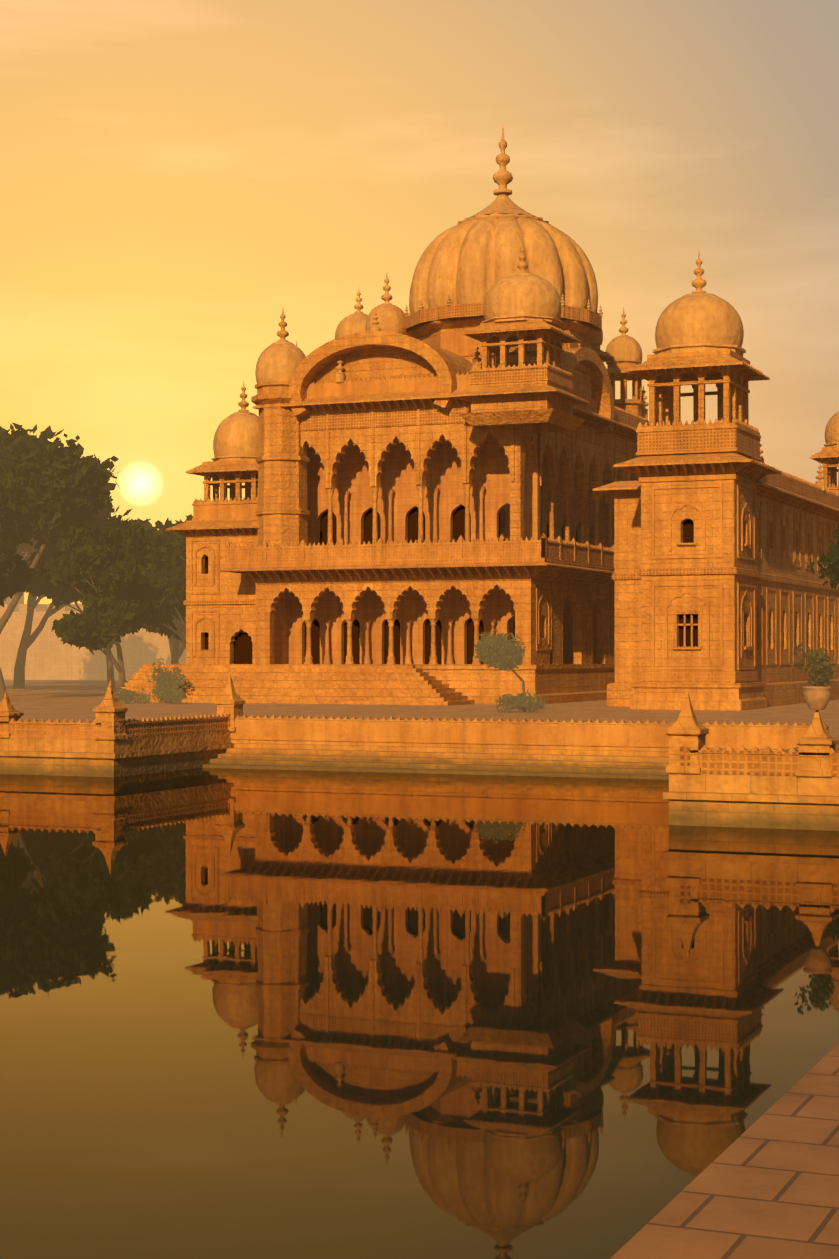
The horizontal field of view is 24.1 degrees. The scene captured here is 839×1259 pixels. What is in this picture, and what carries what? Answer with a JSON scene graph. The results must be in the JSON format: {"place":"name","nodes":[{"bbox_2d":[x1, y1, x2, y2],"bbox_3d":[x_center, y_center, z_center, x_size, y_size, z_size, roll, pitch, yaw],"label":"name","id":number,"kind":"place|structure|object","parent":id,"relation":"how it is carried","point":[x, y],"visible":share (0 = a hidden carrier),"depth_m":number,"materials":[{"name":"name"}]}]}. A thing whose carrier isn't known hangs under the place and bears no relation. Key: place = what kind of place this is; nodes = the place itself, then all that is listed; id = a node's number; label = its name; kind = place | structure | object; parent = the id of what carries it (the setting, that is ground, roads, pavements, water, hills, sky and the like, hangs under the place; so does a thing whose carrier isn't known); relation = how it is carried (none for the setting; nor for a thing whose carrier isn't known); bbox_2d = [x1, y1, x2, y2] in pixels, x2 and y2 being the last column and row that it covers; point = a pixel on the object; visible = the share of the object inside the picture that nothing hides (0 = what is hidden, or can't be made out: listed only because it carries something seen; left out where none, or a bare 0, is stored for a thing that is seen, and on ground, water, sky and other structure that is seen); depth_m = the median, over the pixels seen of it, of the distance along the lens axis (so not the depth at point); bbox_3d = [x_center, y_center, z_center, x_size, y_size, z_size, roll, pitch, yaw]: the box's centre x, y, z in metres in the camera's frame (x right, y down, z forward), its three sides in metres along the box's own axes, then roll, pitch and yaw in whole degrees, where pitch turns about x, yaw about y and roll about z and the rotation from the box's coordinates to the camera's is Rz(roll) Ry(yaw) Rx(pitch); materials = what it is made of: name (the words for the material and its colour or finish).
{"place":"outdoors","nodes":[
{"label":"outdoors","id":0,"kind":"place"},
{"bbox_2d":[0,592,185,679],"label":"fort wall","id":1,"kind":"structure","parent":0,"point":[50,655],"depth_m":229.09,"materials":[{"name":"beige stone"}]},
{"bbox_2d":[0,768,838,1258],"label":"water","id":2,"kind":"structure","parent":0,"point":[276,1014],"depth_m":22.77,"materials":[{"name":"brown liquid"}]},
{"bbox_2d":[0,718,838,830],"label":"pool walls and steps","id":3,"kind":"structure","parent":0,"point":[766,801],"depth_m":67.21,"materials":[{"name":"beige stone"}]},
{"bbox_2d":[0,712,838,776],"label":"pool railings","id":4,"kind":"object","parent":3,"relation":"on","point":[754,760],"visible":0.81,"depth_m":68.03,"materials":[{"name":"stone"}]},
{"bbox_2d":[0,674,838,776],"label":"wall posts","id":5,"kind":"object","parent":3,"relation":"on","point":[687,728],"visible":0.92,"depth_m":47.31,"materials":[{"name":"beige stone"}]},
{"bbox_2d":[0,680,838,738],"bbox_3d":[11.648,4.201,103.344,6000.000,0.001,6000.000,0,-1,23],"label":"ground","id":6,"kind":"structure","parent":0,"point":[60,700],"depth_m":101.34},
{"bbox_2d":[0,538,38,700],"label":"tree","id":7,"kind":"object","parent":6,"relation":"on","point":[17,573],"visible":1,"depth_m":123.20,"materials":[{"name":"green plant"}]},
{"bbox_2d":[0,429,119,633],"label":"tree","id":8,"kind":"object","parent":6,"relation":"on","point":[48,495],"visible":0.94,"depth_m":132.29,"materials":[{"name":"green plant"}]},
{"bbox_2d":[13,496,115,688],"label":"tree","id":9,"kind":"object","parent":6,"relation":"on","point":[28,638],"visible":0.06,"depth_m":168.94,"materials":[{"name":"brown plant"}]},
{"bbox_2d":[0,422,131,562],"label":"tree","id":10,"kind":"object","parent":6,"relation":"on","point":[47,433],"depth_m":150.29,"materials":[{"name":"green plant"}]},
{"bbox_2d":[25,544,115,691],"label":"tree","id":11,"kind":"object","parent":6,"relation":"on","point":[58,594],"visible":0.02,"depth_m":149.32,"materials":[{"name":"green plant"}]},
{"bbox_2d":[39,516,163,687],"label":"tree","id":12,"kind":"object","parent":6,"relation":"on","point":[102,567],"visible":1,"depth_m":124.08,"materials":[{"name":"green plant"}]},
{"bbox_2d":[116,687,149,703],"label":"bush stems","id":13,"kind":"object","parent":6,"relation":"on","point":[125,696],"visible":0.96,"depth_m":115.81,"materials":[{"name":"green plant"}]},
{"bbox_2d":[127,518,185,663],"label":"tree","id":14,"kind":"object","parent":6,"relation":"on","point":[146,524],"depth_m":159.38,"materials":[{"name":"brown plant"}]},
{"bbox_2d":[138,522,185,645],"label":"tree","id":15,"kind":"object","parent":6,"relation":"on","point":[166,563],"visible":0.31,"depth_m":138.01,"materials":[{"name":"green plant"}]},
{"bbox_2d":[152,519,182,663],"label":"tree trunk","id":16,"kind":"object","parent":6,"relation":"on","point":[170,644],"depth_m":205.04,"materials":[{"name":"brown plant"}]},
{"bbox_2d":[145,516,192,562],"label":"tree","id":17,"kind":"object","parent":6,"relation":"on","point":[155,533],"depth_m":144.11,"materials":[{"name":"green plant"}]},
{"bbox_2d":[146,657,191,702],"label":"round bush stems","id":18,"kind":"object","parent":6,"relation":"on","point":[164,677],"visible":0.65,"depth_m":117.69,"materials":[{"name":"green plant"}]},
{"bbox_2d":[155,688,185,703],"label":"bush stems","id":19,"kind":"object","parent":6,"relation":"on","point":[171,695],"visible":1,"depth_m":114.38,"materials":[{"name":"green plant"}]},
{"bbox_2d":[474,629,525,711],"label":"tree","id":20,"kind":"object","parent":6,"relation":"on","point":[498,650],"visible":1,"depth_m":98.46,"materials":[{"name":"green plant"}]},
{"bbox_2d":[495,689,545,712],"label":"hedge bush stems","id":21,"kind":"object","parent":6,"relation":"on","point":[511,701],"visible":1,"depth_m":97.43,"materials":[{"name":"green plant"}]},
{"bbox_2d":[803,686,831,709],"bbox_3d":[9.366,1.616,46.324,0.680,0.550,0.680,0,-1,23],"label":"planter pot","id":22,"kind":"object","parent":6,"relation":"on","point":[816,697],"visible":0.96,"depth_m":46.10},
{"bbox_2d":[793,644,833,686],"bbox_3d":[9.305,0.903,46.246,1.009,1.137,0.943,0,-1,23],"label":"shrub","id":23,"kind":"object","parent":22,"relation":"in","point":[821,672],"visible":0.94,"depth_m":46.21,"materials":[{"name":"green plant"}]},
{"bbox_2d":[807,530,838,589],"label":"tree","id":24,"kind":"object","parent":6,"relation":"on","point":[822,561],"visible":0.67,"depth_m":105.36,"materials":[{"name":"green plant"}]},
{"bbox_2d":[826,529,838,582],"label":"tree","id":25,"kind":"object","parent":6,"relation":"on","point":[834,561],"visible":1,"depth_m":93.48,"materials":[{"name":"green plant"}]},
{"bbox_2d":[0,0,838,603],"label":"sky","id":26,"kind":"structure","parent":0,"point":[177,176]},
{"bbox_2d":[288,433,606,663],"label":"palace inner walls","id":27,"kind":"structure","parent":0,"point":[398,498],"depth_m":121.81,"materials":[{"name":"beige stone"}]},
{"bbox_2d":[115,317,838,710],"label":"palace walls","id":28,"kind":"structure","parent":0,"point":[503,413],"depth_m":116.95,"materials":[{"name":"beige stone"}]},
{"bbox_2d":[205,505,697,663],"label":"windows","id":29,"kind":"structure","parent":28,"relation":"in","point":[242,648],"depth_m":122.12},
{"bbox_2d":[175,302,838,681],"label":"building trim","id":30,"kind":"structure","parent":28,"relation":"attached to","point":[543,558],"depth_m":117.02,"materials":[{"name":"beige stone"}]},
{"bbox_2d":[211,126,838,490],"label":"domes","id":31,"kind":"structure","parent":28,"relation":"on","point":[503,256],"depth_m":123.17,"materials":[{"name":"beige stone"}]},
{"bbox_2d":[610,1043,838,1258],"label":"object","id":32,"kind":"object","parent":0,"point":[765,1185],"depth_m":10.03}
]}

